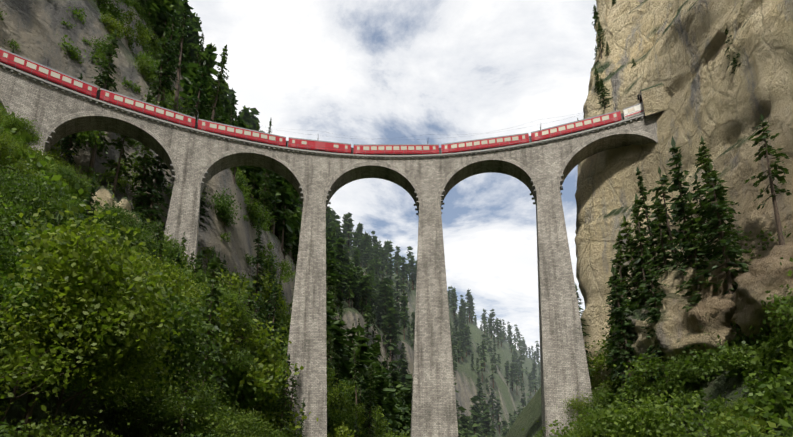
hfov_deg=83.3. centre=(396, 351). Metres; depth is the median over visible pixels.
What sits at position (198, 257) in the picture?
conifer
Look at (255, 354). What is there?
broadleaf
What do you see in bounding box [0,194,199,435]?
broadleaf
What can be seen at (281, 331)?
conifer
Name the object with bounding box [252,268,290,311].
shrub
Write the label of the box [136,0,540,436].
forest
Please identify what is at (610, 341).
conifer
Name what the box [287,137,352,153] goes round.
train van
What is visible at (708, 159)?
conifer
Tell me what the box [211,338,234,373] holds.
broadleaf
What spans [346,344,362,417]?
conifer
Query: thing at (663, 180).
conifer
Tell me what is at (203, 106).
conifer
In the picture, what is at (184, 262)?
shrub
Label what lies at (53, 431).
bush
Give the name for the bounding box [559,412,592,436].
broadleaf
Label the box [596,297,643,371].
conifer tree
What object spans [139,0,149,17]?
conifer
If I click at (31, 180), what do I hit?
bush
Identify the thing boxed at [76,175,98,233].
conifer
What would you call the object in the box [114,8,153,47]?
shrub
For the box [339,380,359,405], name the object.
shrub
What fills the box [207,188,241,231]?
shrub
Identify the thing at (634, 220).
conifer
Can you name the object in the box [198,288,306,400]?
shrub
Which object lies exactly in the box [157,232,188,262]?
shrub
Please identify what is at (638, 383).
shrub
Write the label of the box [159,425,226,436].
broadleaf
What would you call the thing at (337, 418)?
shrub
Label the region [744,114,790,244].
conifer
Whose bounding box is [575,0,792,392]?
cliff rock
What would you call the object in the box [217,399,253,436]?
broadleaf
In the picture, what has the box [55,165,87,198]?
bush
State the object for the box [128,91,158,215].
conifer
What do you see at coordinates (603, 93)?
cliff conifer
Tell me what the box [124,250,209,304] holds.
bush
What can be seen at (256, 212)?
shrub
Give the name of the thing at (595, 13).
cliff conifer
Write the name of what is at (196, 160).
landwasser viaduct
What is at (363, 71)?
sky
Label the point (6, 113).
shrub
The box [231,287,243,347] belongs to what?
conifer
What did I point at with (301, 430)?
conifer
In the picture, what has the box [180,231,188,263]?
conifer
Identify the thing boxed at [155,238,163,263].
conifer
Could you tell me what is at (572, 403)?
bush
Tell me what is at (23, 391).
conifer
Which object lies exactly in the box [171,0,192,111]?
conifer
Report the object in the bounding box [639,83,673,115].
tunnel portal
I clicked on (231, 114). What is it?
conifer
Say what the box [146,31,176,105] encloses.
conifer
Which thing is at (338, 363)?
conifer
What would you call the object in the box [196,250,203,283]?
conifer
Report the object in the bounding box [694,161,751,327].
conifer
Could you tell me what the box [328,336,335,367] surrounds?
conifer
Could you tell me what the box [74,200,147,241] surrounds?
bush
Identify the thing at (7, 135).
broadleaf
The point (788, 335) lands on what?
bush
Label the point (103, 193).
outcrop rock
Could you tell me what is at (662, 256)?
conifer
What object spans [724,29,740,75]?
cliff conifer
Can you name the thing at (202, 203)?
conifer
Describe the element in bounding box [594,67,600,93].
cliff conifer
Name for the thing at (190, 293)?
bush
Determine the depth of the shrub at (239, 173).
132.54 m
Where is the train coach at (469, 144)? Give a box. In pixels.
[440,133,529,153]
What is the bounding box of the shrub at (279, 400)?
[256,391,294,423]
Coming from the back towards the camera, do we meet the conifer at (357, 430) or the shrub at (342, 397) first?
the shrub at (342, 397)
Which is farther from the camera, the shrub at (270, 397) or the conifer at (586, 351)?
the conifer at (586, 351)
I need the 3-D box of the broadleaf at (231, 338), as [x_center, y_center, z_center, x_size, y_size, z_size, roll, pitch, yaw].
[-18.605,1.464,51.425,10.053,9.314,13.175,-1,-11,15]
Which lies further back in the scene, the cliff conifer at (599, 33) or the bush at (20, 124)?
the cliff conifer at (599, 33)
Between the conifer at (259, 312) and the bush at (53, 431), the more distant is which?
the conifer at (259, 312)
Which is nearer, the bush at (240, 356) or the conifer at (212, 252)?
the bush at (240, 356)
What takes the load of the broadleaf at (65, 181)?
on the ground
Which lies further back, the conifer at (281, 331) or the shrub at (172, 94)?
the shrub at (172, 94)
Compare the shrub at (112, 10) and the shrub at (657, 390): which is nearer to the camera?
the shrub at (657, 390)
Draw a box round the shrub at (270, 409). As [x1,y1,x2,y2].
[252,401,286,428]
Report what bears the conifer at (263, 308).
on the ground
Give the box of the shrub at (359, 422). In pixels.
[354,415,367,435]
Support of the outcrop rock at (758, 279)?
on the ground
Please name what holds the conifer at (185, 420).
on the ground
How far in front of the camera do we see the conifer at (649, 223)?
69.66 m
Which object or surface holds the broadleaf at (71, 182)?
on the ground
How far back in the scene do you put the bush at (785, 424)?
7.56 m
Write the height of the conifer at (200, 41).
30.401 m
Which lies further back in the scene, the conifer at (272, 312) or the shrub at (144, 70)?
the shrub at (144, 70)
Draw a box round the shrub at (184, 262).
[152,247,194,279]
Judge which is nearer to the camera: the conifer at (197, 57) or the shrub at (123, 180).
the shrub at (123, 180)
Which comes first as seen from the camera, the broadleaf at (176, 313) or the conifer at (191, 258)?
the broadleaf at (176, 313)
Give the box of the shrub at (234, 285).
[212,267,259,320]
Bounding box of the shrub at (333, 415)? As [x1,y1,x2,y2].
[327,407,351,436]
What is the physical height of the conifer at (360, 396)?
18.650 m
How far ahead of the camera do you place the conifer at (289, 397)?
53.97 m
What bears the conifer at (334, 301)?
on the ground
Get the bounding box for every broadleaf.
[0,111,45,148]
[0,127,32,164]
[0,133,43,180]
[0,160,117,248]
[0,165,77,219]
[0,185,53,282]
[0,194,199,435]
[0,214,103,283]
[0,240,94,364]
[0,264,238,427]
[0,273,182,425]
[0,274,95,427]
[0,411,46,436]
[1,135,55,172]
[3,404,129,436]
[6,316,200,416]
[26,143,58,166]
[29,149,72,190]
[43,148,89,193]
[49,162,98,192]
[53,163,87,189]
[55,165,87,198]
[58,196,101,226]
[69,341,205,436]
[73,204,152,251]
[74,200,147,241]
[90,206,161,246]
[102,223,144,263]
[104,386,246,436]
[110,374,234,435]
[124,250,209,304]
[125,223,170,262]
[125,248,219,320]
[126,241,169,272]
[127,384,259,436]
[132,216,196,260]
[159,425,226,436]
[162,241,189,268]
[164,296,194,338]
[168,420,209,436]
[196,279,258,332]
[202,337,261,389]
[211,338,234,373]
[215,368,238,401]
[216,402,270,436]
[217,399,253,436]
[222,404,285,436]
[225,329,278,391]
[237,421,291,436]
[241,343,281,384]
[522,379,790,436]
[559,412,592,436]
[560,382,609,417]
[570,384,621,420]
[589,367,604,388]
[634,397,683,434]
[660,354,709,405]
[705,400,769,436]
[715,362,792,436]
[718,395,776,436]
[736,406,792,436]
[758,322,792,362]
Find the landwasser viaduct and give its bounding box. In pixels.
[0,38,659,436]
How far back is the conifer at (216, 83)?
111.81 m
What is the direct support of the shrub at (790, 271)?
on the ground
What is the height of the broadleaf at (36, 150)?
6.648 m
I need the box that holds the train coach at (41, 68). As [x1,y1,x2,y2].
[0,48,99,99]
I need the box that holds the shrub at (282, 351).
[239,338,289,397]
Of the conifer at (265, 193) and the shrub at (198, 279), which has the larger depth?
the conifer at (265, 193)
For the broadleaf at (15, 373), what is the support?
on the ground
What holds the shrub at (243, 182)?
on the ground
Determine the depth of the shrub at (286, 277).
129.33 m
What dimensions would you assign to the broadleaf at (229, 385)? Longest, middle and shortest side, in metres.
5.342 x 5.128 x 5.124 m
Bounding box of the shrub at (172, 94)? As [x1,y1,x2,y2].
[169,87,180,104]
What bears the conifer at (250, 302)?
on the ground
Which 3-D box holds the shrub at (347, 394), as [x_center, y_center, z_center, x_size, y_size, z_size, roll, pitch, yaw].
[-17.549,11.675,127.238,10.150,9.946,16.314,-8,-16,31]
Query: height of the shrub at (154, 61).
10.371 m
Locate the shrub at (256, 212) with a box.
[244,196,275,230]
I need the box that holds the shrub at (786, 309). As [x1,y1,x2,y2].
[760,284,792,369]
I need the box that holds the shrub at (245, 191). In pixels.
[241,186,253,197]
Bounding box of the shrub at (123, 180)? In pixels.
[99,156,151,194]
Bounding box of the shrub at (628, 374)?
[612,361,648,381]
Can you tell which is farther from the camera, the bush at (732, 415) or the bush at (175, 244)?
the bush at (175, 244)
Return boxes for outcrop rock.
[91,186,156,243]
[621,257,756,377]
[730,243,792,343]
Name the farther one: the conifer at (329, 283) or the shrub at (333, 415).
the conifer at (329, 283)
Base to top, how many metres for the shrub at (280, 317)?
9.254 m
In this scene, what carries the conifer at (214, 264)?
on the ground
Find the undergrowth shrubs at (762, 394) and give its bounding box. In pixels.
[0,0,792,436]
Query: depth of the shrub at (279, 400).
56.02 m
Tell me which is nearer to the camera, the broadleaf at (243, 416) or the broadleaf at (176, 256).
the broadleaf at (243, 416)
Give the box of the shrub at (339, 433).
[328,421,361,436]
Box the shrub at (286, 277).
[264,250,295,283]
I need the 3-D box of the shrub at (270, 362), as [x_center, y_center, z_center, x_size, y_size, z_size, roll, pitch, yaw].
[-19.878,1.328,49.362,8.696,10.704,14.047,-9,-17,34]
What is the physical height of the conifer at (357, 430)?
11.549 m
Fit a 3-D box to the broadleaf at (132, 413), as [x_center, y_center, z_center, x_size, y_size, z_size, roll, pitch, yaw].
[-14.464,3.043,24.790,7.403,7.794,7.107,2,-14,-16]
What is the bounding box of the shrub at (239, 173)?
[235,169,248,186]
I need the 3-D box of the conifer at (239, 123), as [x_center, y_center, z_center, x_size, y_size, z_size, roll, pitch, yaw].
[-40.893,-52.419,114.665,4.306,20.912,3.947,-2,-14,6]
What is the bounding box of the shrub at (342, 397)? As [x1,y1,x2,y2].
[327,384,362,417]
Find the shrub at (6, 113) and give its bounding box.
[0,106,18,120]
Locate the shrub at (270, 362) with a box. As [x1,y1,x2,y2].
[221,326,281,396]
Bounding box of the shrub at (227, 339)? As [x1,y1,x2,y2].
[165,299,234,396]
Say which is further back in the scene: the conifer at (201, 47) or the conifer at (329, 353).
the conifer at (201, 47)
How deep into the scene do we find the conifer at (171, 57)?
106.25 m
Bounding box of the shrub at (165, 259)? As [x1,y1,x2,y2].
[149,239,166,262]
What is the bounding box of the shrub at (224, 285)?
[200,278,247,328]
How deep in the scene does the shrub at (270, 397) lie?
54.14 m
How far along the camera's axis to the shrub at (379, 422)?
127.17 m
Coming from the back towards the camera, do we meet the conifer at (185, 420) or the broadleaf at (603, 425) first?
the conifer at (185, 420)
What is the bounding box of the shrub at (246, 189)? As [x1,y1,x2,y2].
[240,180,250,199]
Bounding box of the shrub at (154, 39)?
[145,30,167,52]
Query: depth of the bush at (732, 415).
40.59 m
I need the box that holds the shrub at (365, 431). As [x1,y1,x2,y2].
[359,427,387,436]
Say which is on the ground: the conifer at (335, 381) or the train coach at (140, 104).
the conifer at (335, 381)
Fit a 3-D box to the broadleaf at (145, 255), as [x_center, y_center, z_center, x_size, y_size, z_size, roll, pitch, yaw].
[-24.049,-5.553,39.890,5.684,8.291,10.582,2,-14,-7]
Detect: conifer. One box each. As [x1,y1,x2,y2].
[0,210,81,435]
[56,73,85,172]
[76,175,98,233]
[84,29,119,180]
[98,134,143,196]
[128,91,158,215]
[132,156,171,233]
[138,214,146,230]
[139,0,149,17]
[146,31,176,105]
[154,222,163,254]
[155,10,180,104]
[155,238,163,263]
[161,322,199,436]
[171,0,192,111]
[171,251,181,268]
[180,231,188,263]
[181,94,189,113]
[185,61,212,121]
[187,250,194,269]
[189,251,203,276]
[191,80,206,119]
[191,263,202,291]
[192,46,200,68]
[192,251,229,428]
[195,33,204,54]
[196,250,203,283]
[197,39,206,70]
[198,184,209,245]
[204,245,215,278]
[206,44,228,120]
[210,98,219,121]
[213,251,221,285]
[218,255,225,280]
[225,91,236,126]
[227,280,256,413]
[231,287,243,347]
[233,115,243,182]
[247,218,266,318]
[247,287,264,329]
[249,294,266,339]
[254,181,261,202]
[257,296,266,339]
[258,168,272,214]
[258,168,277,225]
[262,285,275,341]
[263,255,281,320]
[264,279,279,359]
[274,354,294,424]
[274,376,293,436]
[275,318,286,392]
[277,282,284,330]
[286,363,299,436]
[296,399,305,436]
[326,261,332,294]
[326,331,334,378]
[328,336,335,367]
[330,352,343,406]
[332,289,337,318]
[332,365,343,411]
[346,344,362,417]
[350,416,359,436]
[357,373,364,407]
[359,363,379,436]
[360,272,366,315]
[371,310,377,343]
[384,347,390,373]
[575,283,594,378]
[591,5,598,26]
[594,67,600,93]
[595,20,605,58]
[596,76,612,108]
[603,231,636,382]
[604,42,610,56]
[604,244,630,368]
[604,265,652,411]
[605,267,626,408]
[619,214,648,310]
[624,194,657,372]
[629,205,651,284]
[636,167,667,274]
[639,247,677,397]
[647,194,678,265]
[648,166,698,265]
[649,198,678,286]
[664,136,713,300]
[675,191,721,349]
[686,173,718,259]
[694,146,752,261]
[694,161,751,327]
[699,136,736,261]
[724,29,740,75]
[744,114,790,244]
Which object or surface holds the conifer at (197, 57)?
on the ground
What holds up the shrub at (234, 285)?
on the ground
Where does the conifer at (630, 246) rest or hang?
on the ground
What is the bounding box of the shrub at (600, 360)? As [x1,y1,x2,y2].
[585,330,616,375]
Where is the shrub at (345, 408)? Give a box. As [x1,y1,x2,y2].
[332,399,361,431]
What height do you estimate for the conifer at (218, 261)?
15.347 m
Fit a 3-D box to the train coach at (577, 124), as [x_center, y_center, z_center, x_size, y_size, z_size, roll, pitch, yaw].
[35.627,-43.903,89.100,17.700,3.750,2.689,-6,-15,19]
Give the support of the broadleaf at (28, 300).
on the ground
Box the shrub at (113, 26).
[100,12,126,39]
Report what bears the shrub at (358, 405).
on the ground
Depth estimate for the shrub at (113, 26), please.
102.54 m
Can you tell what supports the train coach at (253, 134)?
on the landwasser viaduct
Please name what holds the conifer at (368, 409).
on the ground
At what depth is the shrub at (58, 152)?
75.60 m
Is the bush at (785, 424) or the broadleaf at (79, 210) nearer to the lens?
the bush at (785, 424)
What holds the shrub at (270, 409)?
on the ground
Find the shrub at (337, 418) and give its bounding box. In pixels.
[327,407,352,436]
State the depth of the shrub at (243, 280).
91.87 m
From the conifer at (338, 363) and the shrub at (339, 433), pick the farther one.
the conifer at (338, 363)
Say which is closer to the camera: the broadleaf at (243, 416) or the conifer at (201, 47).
the broadleaf at (243, 416)
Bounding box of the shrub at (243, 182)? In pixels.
[233,170,246,189]
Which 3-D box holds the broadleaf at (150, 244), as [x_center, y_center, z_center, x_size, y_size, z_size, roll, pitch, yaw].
[-26.466,-9.188,44.371,8.049,8.479,7.727,-1,-16,13]
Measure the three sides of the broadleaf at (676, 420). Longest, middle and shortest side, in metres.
9.943 x 7.587 x 6.231 m
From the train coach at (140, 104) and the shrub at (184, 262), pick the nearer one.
the shrub at (184, 262)
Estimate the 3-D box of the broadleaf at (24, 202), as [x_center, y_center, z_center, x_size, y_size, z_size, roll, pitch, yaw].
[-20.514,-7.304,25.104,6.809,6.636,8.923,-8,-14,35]
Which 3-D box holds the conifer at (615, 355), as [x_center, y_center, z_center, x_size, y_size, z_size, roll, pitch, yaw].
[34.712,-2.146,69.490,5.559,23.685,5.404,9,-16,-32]
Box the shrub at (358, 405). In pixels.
[345,402,366,434]
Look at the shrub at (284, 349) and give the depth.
97.36 m
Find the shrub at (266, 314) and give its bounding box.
[248,308,276,324]
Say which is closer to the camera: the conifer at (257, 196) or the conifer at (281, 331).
the conifer at (281, 331)
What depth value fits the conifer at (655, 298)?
60.40 m
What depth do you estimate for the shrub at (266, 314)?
101.35 m
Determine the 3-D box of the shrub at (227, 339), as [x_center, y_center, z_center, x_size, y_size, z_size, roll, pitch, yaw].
[-18.891,0.488,39.171,8.494,11.740,9.623,-4,-14,10]
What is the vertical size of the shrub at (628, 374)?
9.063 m
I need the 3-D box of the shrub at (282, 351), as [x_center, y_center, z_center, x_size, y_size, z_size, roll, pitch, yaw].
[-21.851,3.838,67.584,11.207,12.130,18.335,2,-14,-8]
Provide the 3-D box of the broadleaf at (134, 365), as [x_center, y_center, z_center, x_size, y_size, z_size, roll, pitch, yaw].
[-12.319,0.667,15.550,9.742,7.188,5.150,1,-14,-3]
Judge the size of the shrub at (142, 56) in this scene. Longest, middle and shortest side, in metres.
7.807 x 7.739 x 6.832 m
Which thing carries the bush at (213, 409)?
on the ground
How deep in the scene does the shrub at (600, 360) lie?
77.89 m
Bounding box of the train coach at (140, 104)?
[99,88,196,128]
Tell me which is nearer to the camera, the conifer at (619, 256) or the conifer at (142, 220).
the conifer at (142, 220)
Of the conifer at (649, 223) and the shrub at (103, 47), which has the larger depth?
the shrub at (103, 47)
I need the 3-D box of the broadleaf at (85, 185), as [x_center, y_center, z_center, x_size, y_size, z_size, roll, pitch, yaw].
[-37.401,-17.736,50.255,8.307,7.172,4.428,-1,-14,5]
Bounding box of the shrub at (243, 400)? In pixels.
[216,344,279,423]
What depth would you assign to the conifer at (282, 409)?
49.48 m
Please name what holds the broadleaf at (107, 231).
on the ground
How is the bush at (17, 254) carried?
on the ground
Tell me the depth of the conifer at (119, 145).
81.39 m
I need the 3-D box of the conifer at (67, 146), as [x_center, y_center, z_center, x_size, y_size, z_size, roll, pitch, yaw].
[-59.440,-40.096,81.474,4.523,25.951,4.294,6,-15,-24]
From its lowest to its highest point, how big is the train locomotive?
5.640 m
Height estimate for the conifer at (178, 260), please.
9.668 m
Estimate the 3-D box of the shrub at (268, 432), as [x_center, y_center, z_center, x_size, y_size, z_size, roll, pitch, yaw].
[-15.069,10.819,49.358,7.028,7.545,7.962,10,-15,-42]
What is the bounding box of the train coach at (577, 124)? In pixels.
[529,110,621,141]
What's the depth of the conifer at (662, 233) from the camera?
70.75 m
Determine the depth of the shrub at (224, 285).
57.88 m
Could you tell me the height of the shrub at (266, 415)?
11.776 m
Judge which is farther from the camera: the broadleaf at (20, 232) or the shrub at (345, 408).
the shrub at (345, 408)
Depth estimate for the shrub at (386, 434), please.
95.94 m
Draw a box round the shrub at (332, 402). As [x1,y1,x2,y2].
[327,390,344,408]
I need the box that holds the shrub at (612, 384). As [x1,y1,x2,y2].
[599,374,621,392]
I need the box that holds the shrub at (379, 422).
[353,403,390,436]
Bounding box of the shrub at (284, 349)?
[273,341,287,360]
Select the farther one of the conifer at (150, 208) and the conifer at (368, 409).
the conifer at (368, 409)
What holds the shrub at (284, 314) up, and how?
on the ground
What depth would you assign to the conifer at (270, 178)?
147.82 m
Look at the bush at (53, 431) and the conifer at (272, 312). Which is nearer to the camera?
the bush at (53, 431)
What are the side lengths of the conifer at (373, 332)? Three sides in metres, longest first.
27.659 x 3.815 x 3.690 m
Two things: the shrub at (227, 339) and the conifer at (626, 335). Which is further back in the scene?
the conifer at (626, 335)
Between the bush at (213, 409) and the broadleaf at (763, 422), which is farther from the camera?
the bush at (213, 409)
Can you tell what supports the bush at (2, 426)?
on the ground
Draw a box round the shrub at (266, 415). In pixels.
[220,335,317,436]
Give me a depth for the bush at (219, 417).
26.57 m
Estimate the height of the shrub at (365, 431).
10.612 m
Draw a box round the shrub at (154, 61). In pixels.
[142,49,175,94]
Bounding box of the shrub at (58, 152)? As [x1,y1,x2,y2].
[48,143,75,169]
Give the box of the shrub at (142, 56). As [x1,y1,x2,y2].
[132,51,159,77]
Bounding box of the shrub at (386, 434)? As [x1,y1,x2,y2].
[383,427,410,436]
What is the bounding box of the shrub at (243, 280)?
[202,262,255,299]
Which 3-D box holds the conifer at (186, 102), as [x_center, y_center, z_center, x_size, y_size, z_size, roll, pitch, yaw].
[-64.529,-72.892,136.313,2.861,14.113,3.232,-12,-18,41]
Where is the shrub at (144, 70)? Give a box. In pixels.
[133,53,156,85]
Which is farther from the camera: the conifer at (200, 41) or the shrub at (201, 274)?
the conifer at (200, 41)
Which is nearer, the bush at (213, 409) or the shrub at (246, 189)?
the bush at (213, 409)
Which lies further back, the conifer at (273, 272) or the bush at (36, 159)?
the conifer at (273, 272)
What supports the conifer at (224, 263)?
on the ground
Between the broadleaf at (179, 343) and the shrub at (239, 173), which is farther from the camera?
the shrub at (239, 173)
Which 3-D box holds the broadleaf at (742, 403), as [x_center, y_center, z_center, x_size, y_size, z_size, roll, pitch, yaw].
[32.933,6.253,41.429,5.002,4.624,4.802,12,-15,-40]
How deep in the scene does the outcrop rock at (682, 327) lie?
56.84 m
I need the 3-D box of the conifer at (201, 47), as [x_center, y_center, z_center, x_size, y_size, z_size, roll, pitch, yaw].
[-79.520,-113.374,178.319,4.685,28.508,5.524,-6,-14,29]
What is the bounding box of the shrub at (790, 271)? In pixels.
[780,257,792,275]
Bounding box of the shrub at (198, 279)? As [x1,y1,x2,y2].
[161,258,219,307]
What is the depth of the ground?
98.35 m
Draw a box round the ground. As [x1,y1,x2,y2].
[0,0,792,436]
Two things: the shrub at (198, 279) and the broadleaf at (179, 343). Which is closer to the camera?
the broadleaf at (179, 343)
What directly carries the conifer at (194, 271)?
on the ground
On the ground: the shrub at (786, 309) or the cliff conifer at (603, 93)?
the shrub at (786, 309)
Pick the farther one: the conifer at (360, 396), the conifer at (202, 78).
the conifer at (360, 396)
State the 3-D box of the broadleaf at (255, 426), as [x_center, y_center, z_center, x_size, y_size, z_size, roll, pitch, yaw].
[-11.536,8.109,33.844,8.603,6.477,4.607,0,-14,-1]
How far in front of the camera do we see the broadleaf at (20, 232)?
22.83 m
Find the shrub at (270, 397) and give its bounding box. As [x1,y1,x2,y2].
[249,385,289,420]
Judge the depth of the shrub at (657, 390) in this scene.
56.13 m
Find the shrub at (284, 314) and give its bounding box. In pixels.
[265,302,290,329]
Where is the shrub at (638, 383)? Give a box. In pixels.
[617,374,653,396]
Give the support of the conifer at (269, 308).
on the ground
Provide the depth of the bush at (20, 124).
41.95 m
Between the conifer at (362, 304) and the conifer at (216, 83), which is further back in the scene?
the conifer at (362, 304)
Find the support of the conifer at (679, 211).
on the ground
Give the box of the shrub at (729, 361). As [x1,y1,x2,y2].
[707,342,765,384]
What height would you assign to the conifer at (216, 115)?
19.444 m
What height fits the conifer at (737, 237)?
24.823 m
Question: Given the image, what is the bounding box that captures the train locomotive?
[621,94,643,119]
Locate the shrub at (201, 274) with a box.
[162,256,233,326]
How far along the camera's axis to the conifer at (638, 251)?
68.13 m
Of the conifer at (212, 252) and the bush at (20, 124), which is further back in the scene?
the conifer at (212, 252)
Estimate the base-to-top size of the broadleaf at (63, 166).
9.197 m
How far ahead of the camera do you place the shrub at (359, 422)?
118.78 m
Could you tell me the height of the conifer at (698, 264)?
24.569 m
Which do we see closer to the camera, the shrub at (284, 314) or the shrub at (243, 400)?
the shrub at (243, 400)
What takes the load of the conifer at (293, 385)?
on the ground
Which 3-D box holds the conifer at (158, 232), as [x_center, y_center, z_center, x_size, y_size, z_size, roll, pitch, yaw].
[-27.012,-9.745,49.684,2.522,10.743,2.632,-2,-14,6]
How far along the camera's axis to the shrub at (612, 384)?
71.70 m
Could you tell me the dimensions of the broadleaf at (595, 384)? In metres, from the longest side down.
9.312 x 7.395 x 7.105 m
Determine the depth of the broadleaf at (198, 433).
11.11 m
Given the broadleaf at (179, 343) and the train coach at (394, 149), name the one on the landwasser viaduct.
the train coach at (394, 149)
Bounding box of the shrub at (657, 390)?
[608,349,714,404]
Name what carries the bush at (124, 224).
on the ground
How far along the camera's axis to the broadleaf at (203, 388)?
27.49 m
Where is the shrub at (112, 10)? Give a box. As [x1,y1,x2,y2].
[97,0,127,25]
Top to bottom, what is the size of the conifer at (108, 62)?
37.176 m
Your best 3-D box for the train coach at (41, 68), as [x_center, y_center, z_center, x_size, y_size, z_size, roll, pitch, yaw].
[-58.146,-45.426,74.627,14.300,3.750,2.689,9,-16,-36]
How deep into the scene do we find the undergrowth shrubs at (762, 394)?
46.87 m
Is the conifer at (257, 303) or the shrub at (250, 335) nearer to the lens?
the shrub at (250, 335)
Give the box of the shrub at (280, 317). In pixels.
[253,306,290,335]
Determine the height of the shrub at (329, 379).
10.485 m
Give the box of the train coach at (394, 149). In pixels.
[353,144,439,154]
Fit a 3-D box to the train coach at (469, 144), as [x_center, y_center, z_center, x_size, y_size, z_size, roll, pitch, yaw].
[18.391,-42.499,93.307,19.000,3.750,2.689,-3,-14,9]
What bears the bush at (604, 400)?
on the ground
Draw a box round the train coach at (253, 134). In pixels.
[197,119,286,146]
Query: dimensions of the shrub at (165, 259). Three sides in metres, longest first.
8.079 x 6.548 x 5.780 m
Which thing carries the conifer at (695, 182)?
on the ground
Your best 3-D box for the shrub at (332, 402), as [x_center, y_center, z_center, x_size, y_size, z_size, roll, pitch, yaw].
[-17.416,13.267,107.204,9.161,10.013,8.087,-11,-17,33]
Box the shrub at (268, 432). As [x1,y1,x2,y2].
[257,419,295,436]
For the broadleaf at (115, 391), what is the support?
on the ground
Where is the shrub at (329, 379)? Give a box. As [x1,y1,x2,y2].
[327,361,338,389]
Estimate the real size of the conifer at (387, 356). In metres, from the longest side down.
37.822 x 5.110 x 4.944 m
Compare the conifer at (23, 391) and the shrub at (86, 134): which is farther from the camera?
the shrub at (86, 134)
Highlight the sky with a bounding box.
[188,0,596,362]
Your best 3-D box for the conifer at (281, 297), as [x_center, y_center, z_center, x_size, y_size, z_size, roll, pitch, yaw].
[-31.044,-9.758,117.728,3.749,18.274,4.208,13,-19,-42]
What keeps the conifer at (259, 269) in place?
on the ground
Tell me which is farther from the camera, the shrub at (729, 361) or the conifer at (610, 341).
the conifer at (610, 341)
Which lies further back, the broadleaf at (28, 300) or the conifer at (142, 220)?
the conifer at (142, 220)
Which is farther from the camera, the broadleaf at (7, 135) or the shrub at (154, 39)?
the shrub at (154, 39)
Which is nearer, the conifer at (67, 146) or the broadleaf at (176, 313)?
the broadleaf at (176, 313)
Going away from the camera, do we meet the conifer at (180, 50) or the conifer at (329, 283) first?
the conifer at (180, 50)
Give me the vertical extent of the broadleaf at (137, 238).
6.969 m
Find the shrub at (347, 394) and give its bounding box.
[331,378,361,401]
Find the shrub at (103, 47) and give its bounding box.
[86,36,115,57]
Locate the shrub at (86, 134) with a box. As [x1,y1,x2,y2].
[56,131,107,153]
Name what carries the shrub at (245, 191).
on the ground
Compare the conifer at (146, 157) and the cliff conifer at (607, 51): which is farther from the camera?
the cliff conifer at (607, 51)
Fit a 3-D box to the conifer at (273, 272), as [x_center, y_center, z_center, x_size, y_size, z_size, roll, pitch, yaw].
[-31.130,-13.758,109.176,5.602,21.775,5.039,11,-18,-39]

